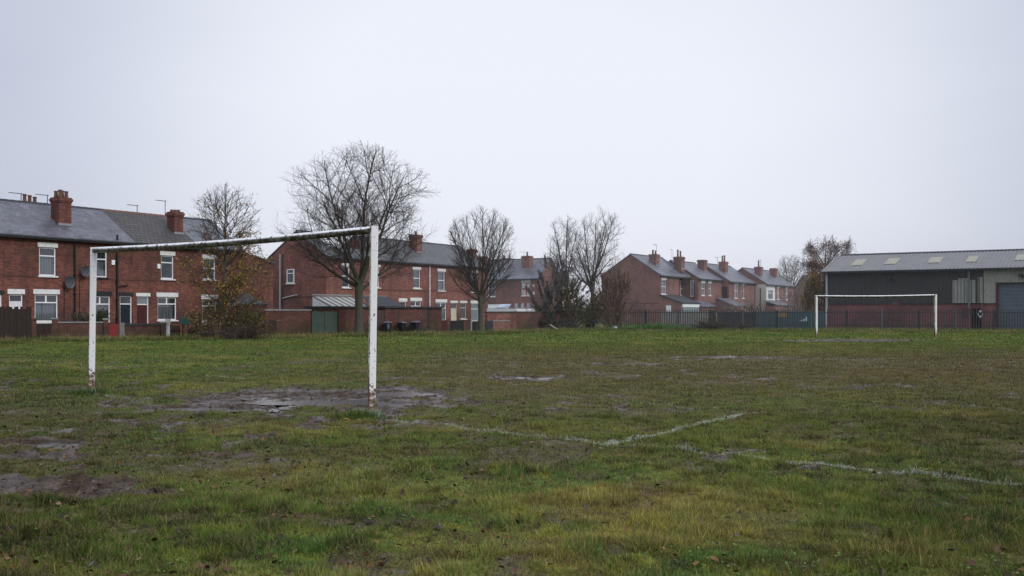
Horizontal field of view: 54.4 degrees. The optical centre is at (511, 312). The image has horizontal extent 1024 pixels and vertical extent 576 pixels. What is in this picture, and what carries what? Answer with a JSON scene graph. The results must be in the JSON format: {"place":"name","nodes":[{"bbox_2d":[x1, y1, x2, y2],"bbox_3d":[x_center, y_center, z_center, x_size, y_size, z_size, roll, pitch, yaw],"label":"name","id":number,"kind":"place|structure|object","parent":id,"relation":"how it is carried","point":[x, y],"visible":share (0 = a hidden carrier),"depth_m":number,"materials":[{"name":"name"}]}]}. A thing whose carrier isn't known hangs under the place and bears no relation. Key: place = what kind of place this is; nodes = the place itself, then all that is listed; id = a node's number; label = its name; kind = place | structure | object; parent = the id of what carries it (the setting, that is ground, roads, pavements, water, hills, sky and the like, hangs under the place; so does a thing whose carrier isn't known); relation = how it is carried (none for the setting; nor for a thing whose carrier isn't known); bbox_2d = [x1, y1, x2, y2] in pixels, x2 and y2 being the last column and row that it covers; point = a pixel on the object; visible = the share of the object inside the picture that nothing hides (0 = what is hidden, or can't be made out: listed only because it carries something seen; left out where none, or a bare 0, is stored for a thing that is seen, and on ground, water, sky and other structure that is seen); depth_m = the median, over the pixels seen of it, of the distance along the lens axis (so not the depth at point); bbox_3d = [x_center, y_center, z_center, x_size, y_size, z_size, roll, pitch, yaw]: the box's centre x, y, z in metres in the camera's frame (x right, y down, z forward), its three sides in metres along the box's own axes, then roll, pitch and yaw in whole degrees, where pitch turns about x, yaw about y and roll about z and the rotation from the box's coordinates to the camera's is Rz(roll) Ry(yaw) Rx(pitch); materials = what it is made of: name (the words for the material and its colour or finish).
{"place":"outdoors","nodes":[
{"label":"outdoors","id":0,"kind":"place"},
{"bbox_2d":[37,323,50,337],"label":"garden gate","id":1,"kind":"structure","parent":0,"point":[43,329],"depth_m":49.59,"materials":[{"name":"brown wood"}]},
{"bbox_2d":[450,321,462,331],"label":"garden gate","id":2,"kind":"structure","parent":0,"point":[456,325],"depth_m":67.85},
{"bbox_2d":[478,256,506,308],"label":"terraced house","id":3,"kind":"structure","parent":0,"point":[491,299],"depth_m":126.40,"materials":[{"name":"red brick"}]},
{"bbox_2d":[0,319,1023,575],"bbox_3d":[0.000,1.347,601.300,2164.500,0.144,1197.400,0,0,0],"label":"playing field ground","id":4,"kind":"structure","parent":0,"point":[296,391],"depth_m":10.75,"materials":[{"name":"green plant"}]},
{"bbox_2d":[0,306,31,339],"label":"wooden fence","id":5,"kind":"object","parent":4,"relation":"on","point":[16,322],"visible":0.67,"depth_m":47.61,"materials":[{"name":"brown wood"}]},
{"bbox_2d":[0,192,36,307],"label":"terraced house","id":6,"kind":"structure","parent":4,"relation":"on","point":[3,234],"depth_m":53.32,"materials":[{"name":"red brick"}]},
{"bbox_2d":[32,318,37,336],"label":"brick pier","id":7,"kind":"structure","parent":4,"relation":"on","point":[34,326],"depth_m":48.87,"materials":[{"name":"brown brick"}]},
{"bbox_2d":[0,189,78,335],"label":"terraced house","id":8,"kind":"structure","parent":4,"relation":"on","point":[41,239],"depth_m":55.71,"materials":[{"name":"red brick"}]},
{"bbox_2d":[7,289,24,308],"bbox_3d":[-26.920,-0.729,53.981,0.155,1.087,0.978,0,0,32],"label":"window","id":9,"kind":"structure","parent":8,"relation":"in","point":[14,294],"depth_m":53.99,"materials":[{"name":"white plastic"}]},
{"bbox_2d":[33,289,59,322],"bbox_3d":[-26.013,-0.346,55.517,0.370,1.890,1.586,0,0,32],"label":"window","id":10,"kind":"structure","parent":8,"relation":"in","point":[44,311],"depth_m":55.56,"materials":[{"name":"white plastic"}]},
{"bbox_2d":[37,242,57,277],"bbox_3d":[-25.978,-2.930,55.571,0.370,1.929,1.212,0,0,32],"label":"window","id":11,"kind":"structure","parent":8,"relation":"in","point":[45,261],"depth_m":55.63,"materials":[{"name":"white plastic"}]},
{"bbox_2d":[25,443,108,447],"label":"puddle","id":12,"kind":"object","parent":4,"relation":"on","point":[52,444],"visible":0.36,"depth_m":10.22,"materials":[{"name":"grey liquid"}]},
{"bbox_2d":[51,318,108,337],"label":"garden wall","id":13,"kind":"structure","parent":4,"relation":"on","point":[74,329],"depth_m":50.97,"materials":[{"name":"brick"}]},
{"bbox_2d":[64,306,96,321],"bbox_3d":[-22.948,0.490,53.120,1.927,1.717,1.447,0,0,0],"label":"shrub","id":14,"kind":"object","parent":4,"relation":"on","point":[80,317],"visible":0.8,"depth_m":52.99,"materials":[{"name":"green plant"}]},
{"bbox_2d":[44,203,135,334],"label":"terraced house","id":15,"kind":"structure","parent":4,"relation":"on","point":[93,227],"depth_m":58.98,"materials":[{"name":"red brick"}]},
{"bbox_2d":[89,291,112,323],"bbox_3d":[-24.198,-0.275,58.368,0.370,1.936,1.525,0,0,32],"label":"window","id":16,"kind":"structure","parent":15,"relation":"in","point":[99,294],"depth_m":58.63,"materials":[{"name":"white plastic"}]},
{"bbox_2d":[97,253,108,278],"bbox_3d":[-24.235,-2.887,58.324,0.370,1.807,1.239,0,0,32],"label":"window","id":17,"kind":"structure","parent":15,"relation":"in","point":[100,262],"depth_m":58.63,"materials":[{"name":"white plastic"}]},
{"bbox_2d":[119,292,133,322],"bbox_3d":[-23.234,0.050,59.827,0.185,2.530,1.016,0,0,32],"label":"door","id":18,"kind":"structure","parent":15,"relation":"in","point":[125,297],"depth_m":59.89,"materials":[{"name":"blue paint"}]},
{"bbox_2d":[96,307,111,321],"bbox_3d":[-22.189,0.375,53.470,1.260,1.941,1.270,0,0,0],"label":"shrub","id":19,"kind":"object","parent":4,"relation":"on","point":[99,315],"visible":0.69,"depth_m":53.39,"materials":[{"name":"green plant"}]},
{"bbox_2d":[109,324,117,337],"bbox_3d":[-20.736,0.964,51.805,0.458,0.742,0.021,0,0,-28],"label":"red panel","id":20,"kind":"object","parent":4,"relation":"on","point":[113,329],"visible":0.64,"depth_m":51.79,"materials":[{"name":"plastic"}]},
{"bbox_2d":[125,322,166,336],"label":"garden wall","id":21,"kind":"structure","parent":4,"relation":"on","point":[152,329],"depth_m":52.52,"materials":[{"name":"brick"}]},
{"bbox_2d":[101,200,200,333],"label":"terraced house","id":22,"kind":"structure","parent":4,"relation":"on","point":[160,295],"depth_m":62.47,"materials":[{"name":"red brick"}]},
{"bbox_2d":[136,293,149,322],"bbox_3d":[-22.590,0.059,60.845,0.185,2.512,1.024,0,0,32],"label":"door","id":23,"kind":"structure","parent":22,"relation":"in","point":[142,302],"depth_m":60.91,"materials":[{"name":"red paint"}]},
{"bbox_2d":[156,292,178,321],"bbox_3d":[-21.665,-0.346,62.367,0.370,1.803,1.627,0,0,32],"label":"window","id":24,"kind":"structure","parent":22,"relation":"in","point":[165,310],"depth_m":62.49,"materials":[{"name":"grey glass"}]},
{"bbox_2d":[160,251,175,280],"bbox_3d":[-21.590,-2.927,62.354,0.210,1.811,1.152,0,0,32],"label":"window","id":25,"kind":"structure","parent":22,"relation":"in","point":[166,261],"depth_m":62.40,"materials":[{"name":"white plastic"}]},
{"bbox_2d":[166,324,169,336],"bbox_3d":[-18.382,0.962,53.192,0.153,0.946,0.153,0,0,0],"label":"gate post","id":26,"kind":"object","parent":4,"relation":"on","point":[168,329],"visible":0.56,"depth_m":53.12,"materials":[{"name":"white concrete"}]},
{"bbox_2d":[170,325,180,335],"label":"picket gate","id":27,"kind":"structure","parent":26,"relation":"attached to","point":[176,330],"depth_m":53.51,"materials":[{"name":"brown wood"}]},
{"bbox_2d":[180,317,189,335],"bbox_3d":[-17.681,0.799,53.895,0.440,1.072,0.340,0,0,0],"label":"green box","id":28,"kind":"object","parent":4,"relation":"on","point":[183,321],"visible":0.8,"depth_m":53.75,"materials":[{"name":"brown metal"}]},
{"bbox_2d":[181,301,229,338],"bbox_3d":[-15.616,0.293,50.755,2.449,2.118,1.966,0,0,-27],"label":"shrub","id":29,"kind":"object","parent":4,"relation":"on","point":[199,316],"visible":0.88,"depth_m":50.56,"materials":[{"name":"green plant"}]},
{"bbox_2d":[183,217,245,323],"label":"terraced house","id":30,"kind":"structure","parent":4,"relation":"on","point":[194,236],"depth_m":65.58,"materials":[{"name":"red brick"}]},
{"bbox_2d":[202,254,215,280],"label":"window","id":31,"kind":"structure","parent":30,"relation":"in","point":[209,259],"depth_m":65.20,"materials":[{"name":"white plastic"}]},
{"bbox_2d":[201,294,217,321],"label":"window","id":32,"kind":"structure","parent":30,"relation":"in","point":[205,302],"depth_m":65.06,"materials":[{"name":"grey glass"}]},
{"bbox_2d":[143,407,288,411],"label":"puddle","id":33,"kind":"object","parent":4,"relation":"on","point":[215,409],"visible":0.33,"depth_m":14.11,"materials":[{"name":"grey liquid"}]},
{"bbox_2d":[175,180,282,336],"bbox_3d":[-14.877,-2.723,51.421,4.919,8.342,4.596,0,0,34],"label":"tree","id":34,"kind":"object","parent":4,"relation":"on","point":[234,285],"visible":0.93,"depth_m":51.35,"materials":[{"name":"brown plant"}]},
{"bbox_2d":[182,298,279,339],"bbox_3d":[-14.164,0.291,50.326,4.842,2.315,4.307,0,0,-18],"label":"bramble patch","id":35,"kind":"object","parent":4,"relation":"on","point":[244,332],"visible":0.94,"depth_m":50.05,"materials":[{"name":"brown plant"}]},
{"bbox_2d":[88,226,377,411],"bbox_3d":[-4.491,0.126,15.025,6.756,2.526,0.156,0,0,36],"label":"football goal","id":36,"kind":"object","parent":4,"relation":"on","point":[372,231],"visible":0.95,"depth_m":14.07,"materials":[{"name":"white paint"}]},
{"bbox_2d":[213,289,267,323],"bbox_3d":[-17.733,-0.112,65.121,2.520,2.893,2.447,0,0,32],"label":"lean to","id":37,"kind":"object","parent":4,"relation":"on","point":[249,306],"visible":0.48,"depth_m":64.58,"materials":[{"name":"brick"}]},
{"bbox_2d":[218,298,268,337],"bbox_3d":[-13.911,0.169,51.671,2.589,2.374,2.544,0,0,0],"label":"shrub","id":38,"kind":"object","parent":4,"relation":"on","point":[245,316],"visible":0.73,"depth_m":51.38,"materials":[{"name":"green plant"}]},
{"bbox_2d":[242,255,275,308],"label":"brick outbuilding","id":39,"kind":"structure","parent":4,"relation":"on","point":[268,291],"depth_m":69.34,"materials":[{"name":"red brick"}]},
{"bbox_2d":[264,309,310,334],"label":"garden wall","id":40,"kind":"structure","parent":4,"relation":"on","point":[292,321],"depth_m":59.47,"materials":[{"name":"brick"}]},
{"bbox_2d":[267,320,276,334],"bbox_3d":[-14.196,0.882,58.897,0.561,0.905,0.013,0,0,-34],"label":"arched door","id":41,"kind":"structure","parent":40,"relation":"in","point":[274,325],"depth_m":58.90,"materials":[{"name":"brown wood"}]},
{"bbox_2d":[311,310,338,333],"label":"yard gates","id":42,"kind":"object","parent":40,"relation":"attached to","point":[326,321],"visible":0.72,"depth_m":60.76,"materials":[{"name":"green paint"}]},
{"bbox_2d":[267,229,343,308],"bbox_3d":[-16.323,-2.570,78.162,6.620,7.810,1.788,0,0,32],"label":"terraced house","id":43,"kind":"structure","parent":4,"relation":"on","point":[297,289],"depth_m":77.44,"materials":[{"name":"red brick"}]},
{"bbox_2d":[285,269,294,283],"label":"window","id":44,"kind":"structure","parent":43,"relation":"in","point":[290,272],"depth_m":77.82,"materials":[{"name":"white plastic"}]},
{"bbox_2d":[214,397,449,409],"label":"puddle","id":45,"kind":"object","parent":4,"relation":"on","point":[329,402],"visible":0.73,"depth_m":15.09,"materials":[{"name":"grey liquid"}]},
{"bbox_2d":[311,294,368,305],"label":"glazed lean to","id":46,"kind":"object","parent":4,"relation":"on","point":[319,300],"visible":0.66,"depth_m":67.41,"materials":[{"name":"white plastic"}]},
{"bbox_2d":[303,306,378,333],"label":"brick outbuilding","id":47,"kind":"structure","parent":4,"relation":"on","point":[346,319],"depth_m":61.97,"materials":[{"name":"brick"}]},
{"bbox_2d":[272,140,440,333],"bbox_3d":[-9.249,-4.512,60.509,8.680,11.895,8.291,0,0,41],"label":"bare tree","id":48,"kind":"object","parent":4,"relation":"on","point":[358,282],"visible":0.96,"depth_m":59.91,"materials":[{"name":"brown plant"}]},
{"bbox_2d":[341,247,383,304],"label":"terraced house","id":49,"kind":"structure","parent":4,"relation":"on","point":[347,289],"depth_m":78.90,"materials":[{"name":"red brick"}]},
{"bbox_2d":[341,263,350,288],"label":"window","id":50,"kind":"structure","parent":49,"relation":"in","point":[344,285],"depth_m":77.75,"materials":[{"name":"white plastic"}]},
{"bbox_2d":[377,310,384,332],"bbox_3d":[-8.472,0.594,64.105,0.546,1.482,0.078,0,0,-33],"label":"plank door","id":51,"kind":"structure","parent":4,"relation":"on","point":[380,319],"depth_m":64.07,"materials":[{"name":"brown wood"}]},
{"bbox_2d":[363,296,403,305],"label":"roof","id":52,"kind":"structure","parent":4,"relation":"on","point":[384,301],"depth_m":68.28,"materials":[{"name":"grey"}]},
{"bbox_2d":[383,321,391,332],"bbox_3d":[-7.965,0.952,63.808,0.494,0.767,0.725,0,0,0],"label":"wheelie bin","id":53,"kind":"object","parent":4,"relation":"on","point":[387,326],"visible":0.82,"depth_m":63.51,"materials":[{"name":"black plastic"}]},
{"bbox_2d":[344,231,432,305],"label":"terraced house","id":54,"kind":"structure","parent":4,"relation":"on","point":[412,287],"depth_m":84.85,"materials":[{"name":"red brick"}]},
{"bbox_2d":[410,298,421,305],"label":"window","id":55,"kind":"structure","parent":54,"relation":"in","point":[414,301],"depth_m":85.31,"materials":[{"name":"white plastic"}]},
{"bbox_2d":[412,267,421,288],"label":"window","id":56,"kind":"structure","parent":54,"relation":"in","point":[415,273],"depth_m":85.60,"materials":[{"name":"white plastic"}]},
{"bbox_2d":[397,321,405,331],"bbox_3d":[-7.138,0.954,64.355,0.350,0.762,0.725,0,0,-35],"label":"wheelie bin","id":57,"kind":"object","parent":4,"relation":"on","point":[401,326],"visible":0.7,"depth_m":64.16,"materials":[{"name":"black plastic"}]},
{"bbox_2d":[359,391,443,396],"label":"puddle","id":58,"kind":"object","parent":4,"relation":"on","point":[401,394],"visible":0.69,"depth_m":16.49,"materials":[{"name":"grey liquid"}]},
{"bbox_2d":[377,306,443,332],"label":"brick outbuilding","id":59,"kind":"structure","parent":4,"relation":"on","point":[429,318],"depth_m":65.52,"materials":[{"name":"brick"}]},
{"bbox_2d":[411,321,419,331],"bbox_3d":[-6.290,0.938,64.905,0.390,0.794,0.725,0,0,20],"label":"wheelie bin","id":60,"kind":"object","parent":4,"relation":"on","point":[415,325],"visible":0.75,"depth_m":64.65,"materials":[{"name":"black plastic"}]},
{"bbox_2d":[404,240,486,326],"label":"terraced house","id":61,"kind":"structure","parent":4,"relation":"on","point":[458,306],"depth_m":90.03,"materials":[{"name":"red brick"}]},
{"bbox_2d":[435,299,446,319],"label":"window","id":62,"kind":"structure","parent":61,"relation":"in","point":[436,300],"depth_m":88.92,"materials":[{"name":"white plastic"}]},
{"bbox_2d":[437,269,445,291],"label":"window","id":63,"kind":"structure","parent":61,"relation":"in","point":[440,280],"depth_m":88.55,"materials":[{"name":"white plastic"}]},
{"bbox_2d":[450,301,457,320],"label":"door","id":64,"kind":"structure","parent":61,"relation":"in","point":[453,303],"depth_m":90.06,"materials":[{"name":"beige paint"}]},
{"bbox_2d":[460,301,467,319],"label":"window","id":65,"kind":"structure","parent":61,"relation":"in","point":[463,303],"depth_m":91.39,"materials":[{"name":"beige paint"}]},
{"bbox_2d":[471,301,477,320],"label":"window","id":66,"kind":"structure","parent":61,"relation":"in","point":[474,304],"depth_m":92.89,"materials":[{"name":"glass"}]},
{"bbox_2d":[460,320,470,331],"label":"garden wall","id":67,"kind":"structure","parent":4,"relation":"on","point":[466,325],"depth_m":68.72,"materials":[{"name":"brick"}]},
{"bbox_2d":[446,204,518,330],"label":"bare tree","id":68,"kind":"object","parent":4,"relation":"on","point":[480,295],"visible":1,"depth_m":68.81,"materials":[{"name":"brown plant"}]},
{"bbox_2d":[490,320,509,330],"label":"garden wall","id":69,"kind":"structure","parent":4,"relation":"on","point":[499,325],"depth_m":72.01,"materials":[{"name":"red brick"}]},
{"bbox_2d":[484,312,517,329],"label":"garden wall","id":70,"kind":"structure","parent":4,"relation":"on","point":[510,316],"depth_m":75.44,"materials":[{"name":"red brick"}]},
{"bbox_2d":[487,304,533,311],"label":"flat roofed extension","id":71,"kind":"object","parent":4,"relation":"on","point":[498,307],"visible":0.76,"depth_m":115.51,"materials":[{"name":"white"}]},
{"bbox_2d":[0,338,1023,575],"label":"fallen leaves","id":72,"kind":"object","parent":4,"relation":"on","point":[514,569],"visible":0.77,"depth_m":7.11,"materials":[{"name":"brown plant"}]},
{"bbox_2d":[0,399,1023,575],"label":"clover","id":73,"kind":"object","parent":4,"relation":"on","point":[728,565],"visible":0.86,"depth_m":6.72,"materials":[{"name":"green plant"}]},
{"bbox_2d":[0,339,1023,575],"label":"soil crumbs","id":74,"kind":"object","parent":4,"relation":"on","point":[437,526],"visible":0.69,"depth_m":12.84,"materials":[{"name":"brown soil"}]},
{"bbox_2d":[495,252,560,310],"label":"terraced house","id":75,"kind":"structure","parent":4,"relation":"on","point":[526,267],"depth_m":124.55,"materials":[{"name":"red brick"}]},
{"bbox_2d":[505,377,555,379],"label":"puddle","id":76,"kind":"object","parent":4,"relation":"on","point":[544,378],"visible":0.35,"depth_m":20.29,"materials":[{"name":"grey liquid"}]},
{"bbox_2d":[514,311,563,329],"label":"garden wall","id":77,"kind":"structure","parent":4,"relation":"on","point":[529,319],"depth_m":79.63,"materials":[{"name":"brick"}]},
{"bbox_2d":[531,295,562,327],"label":"ivy bush","id":78,"kind":"object","parent":4,"relation":"on","point":[548,311],"visible":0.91,"depth_m":82.48,"materials":[{"name":"green plant"}]},
{"bbox_2d":[516,252,597,327],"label":"thicket shrub","id":79,"kind":"object","parent":4,"relation":"on","point":[560,282],"visible":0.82,"depth_m":83.23,"materials":[{"name":"brown plant"}]},
{"bbox_2d":[538,215,584,305],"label":"bare tree","id":80,"kind":"object","parent":4,"relation":"on","point":[559,247],"visible":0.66,"depth_m":87.66,"materials":[{"name":"brown plant"}]},
{"bbox_2d":[523,300,608,328],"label":"bramble patch","id":81,"kind":"object","parent":4,"relation":"on","point":[560,320],"visible":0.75,"depth_m":81.52,"materials":[{"name":"brown plant"}]},
{"bbox_2d":[556,277,589,327],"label":"shrub","id":82,"kind":"object","parent":4,"relation":"on","point":[567,302],"visible":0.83,"depth_m":82.90,"materials":[{"name":"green plant"}]},
{"bbox_2d":[572,295,603,327],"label":"shrub","id":83,"kind":"object","parent":4,"relation":"on","point":[589,314],"visible":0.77,"depth_m":82.49,"materials":[{"name":"green plant"}]},
{"bbox_2d":[564,205,628,326],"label":"bare tree","id":84,"kind":"object","parent":4,"relation":"on","point":[585,264],"visible":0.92,"depth_m":85.76,"materials":[{"name":"brown plant"}]},
{"bbox_2d":[587,265,636,328],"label":"shrub","id":85,"kind":"object","parent":4,"relation":"on","point":[620,312],"visible":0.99,"depth_m":82.03,"materials":[{"name":"brown plant"}]},
{"bbox_2d":[600,244,715,323],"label":"terraced house","id":86,"kind":"structure","parent":4,"relation":"on","point":[660,289],"depth_m":114.16,"materials":[{"name":"red brick"}]},
{"bbox_2d":[656,250,723,304],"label":"terraced house","id":87,"kind":"structure","parent":4,"relation":"on","point":[704,284],"depth_m":121.12,"materials":[{"name":"red brick"}]},
{"bbox_2d":[663,311,716,326],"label":"concrete wall","id":88,"kind":"structure","parent":4,"relation":"on","point":[689,317],"depth_m":84.90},
{"bbox_2d":[693,315,757,329],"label":"bramble patch","id":89,"kind":"object","parent":4,"relation":"on","point":[708,324],"visible":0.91,"depth_m":76.31,"materials":[{"name":"brown plant"}]},
{"bbox_2d":[695,255,756,311],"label":"terraced house","id":90,"kind":"structure","parent":4,"relation":"on","point":[736,284],"depth_m":128.41,"materials":[{"name":"red brick"}]},
{"bbox_2d":[717,313,754,327],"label":"metal sheet wall","id":91,"kind":"structure","parent":4,"relation":"on","point":[748,318],"depth_m":83.70,"materials":[{"name":"metal"}]},
{"bbox_2d":[723,297,765,311],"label":"shrub","id":92,"kind":"object","parent":4,"relation":"on","point":[736,309],"visible":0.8,"depth_m":117.83,"materials":[{"name":"brown plant"}]},
{"bbox_2d":[738,260,794,311],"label":"terraced house","id":93,"kind":"structure","parent":4,"relation":"on","point":[771,285],"depth_m":135.27,"materials":[{"name":"red brick"}]},
{"bbox_2d":[755,313,824,328],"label":"teal hoarding","id":94,"kind":"object","parent":4,"relation":"on","point":[809,319],"visible":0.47,"depth_m":82.27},
{"bbox_2d":[777,283,808,311],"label":"shrub","id":95,"kind":"object","parent":4,"relation":"on","point":[797,304],"visible":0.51,"depth_m":127.79,"materials":[{"name":"brown plant"}]},
{"bbox_2d":[777,254,809,299],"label":"bare tree","id":96,"kind":"object","parent":4,"relation":"on","point":[791,279],"visible":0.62,"depth_m":149.50,"materials":[{"name":"grey plant"}]},
{"bbox_2d":[796,269,824,311],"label":"tree","id":97,"kind":"object","parent":4,"relation":"on","point":[815,287],"visible":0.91,"depth_m":91.78,"materials":[{"name":"brown plant"}]},
{"bbox_2d":[803,258,828,311],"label":"shrub","id":98,"kind":"object","parent":4,"relation":"on","point":[813,264],"visible":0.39,"depth_m":97.83,"materials":[{"name":"brown plant"}]},
{"bbox_2d":[614,309,1023,329],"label":"palisade fence","id":99,"kind":"object","parent":4,"relation":"on","point":[811,312],"visible":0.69,"depth_m":78.75,"materials":[{"name":"metal"}]},
{"bbox_2d":[795,235,856,308],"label":"birch tree","id":100,"kind":"object","parent":4,"relation":"on","point":[812,253],"visible":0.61,"depth_m":111.79,"materials":[{"name":"brown plant"}]},
{"bbox_2d":[788,340,904,341],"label":"puddle","id":101,"kind":"object","parent":4,"relation":"on","point":[850,340],"visible":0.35,"depth_m":48.05,"materials":[{"name":"grey liquid"}]},
{"bbox_2d":[815,294,936,336],"bbox_3d":[19.966,0.208,54.726,6.370,2.402,0.157,0,0,12],"label":"football goal","id":102,"kind":"object","parent":4,"relation":"on","point":[871,296],"visible":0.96,"depth_m":54.73,"materials":[{"name":"white paint"}]},
{"bbox_2d":[821,249,1023,328],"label":"warehouse","id":103,"kind":"structure","parent":4,"relation":"on","point":[963,280],"depth_m":84.16,"materials":[{"name":"metal"}]},
{"bbox_2d":[998,283,1023,328],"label":"roller door","id":104,"kind":"structure","parent":103,"relation":"in","point":[1011,295],"depth_m":80.20,"materials":[{"name":"grey metal"}]},
{"bbox_2d":[0,0,1023,311],"label":"sky","id":105,"kind":"structure","parent":0,"point":[748,132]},
{"bbox_2d":[794,275,823,311],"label":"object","id":106,"kind":"structure","parent":0,"point":[801,289],"depth_m":164.45,"materials":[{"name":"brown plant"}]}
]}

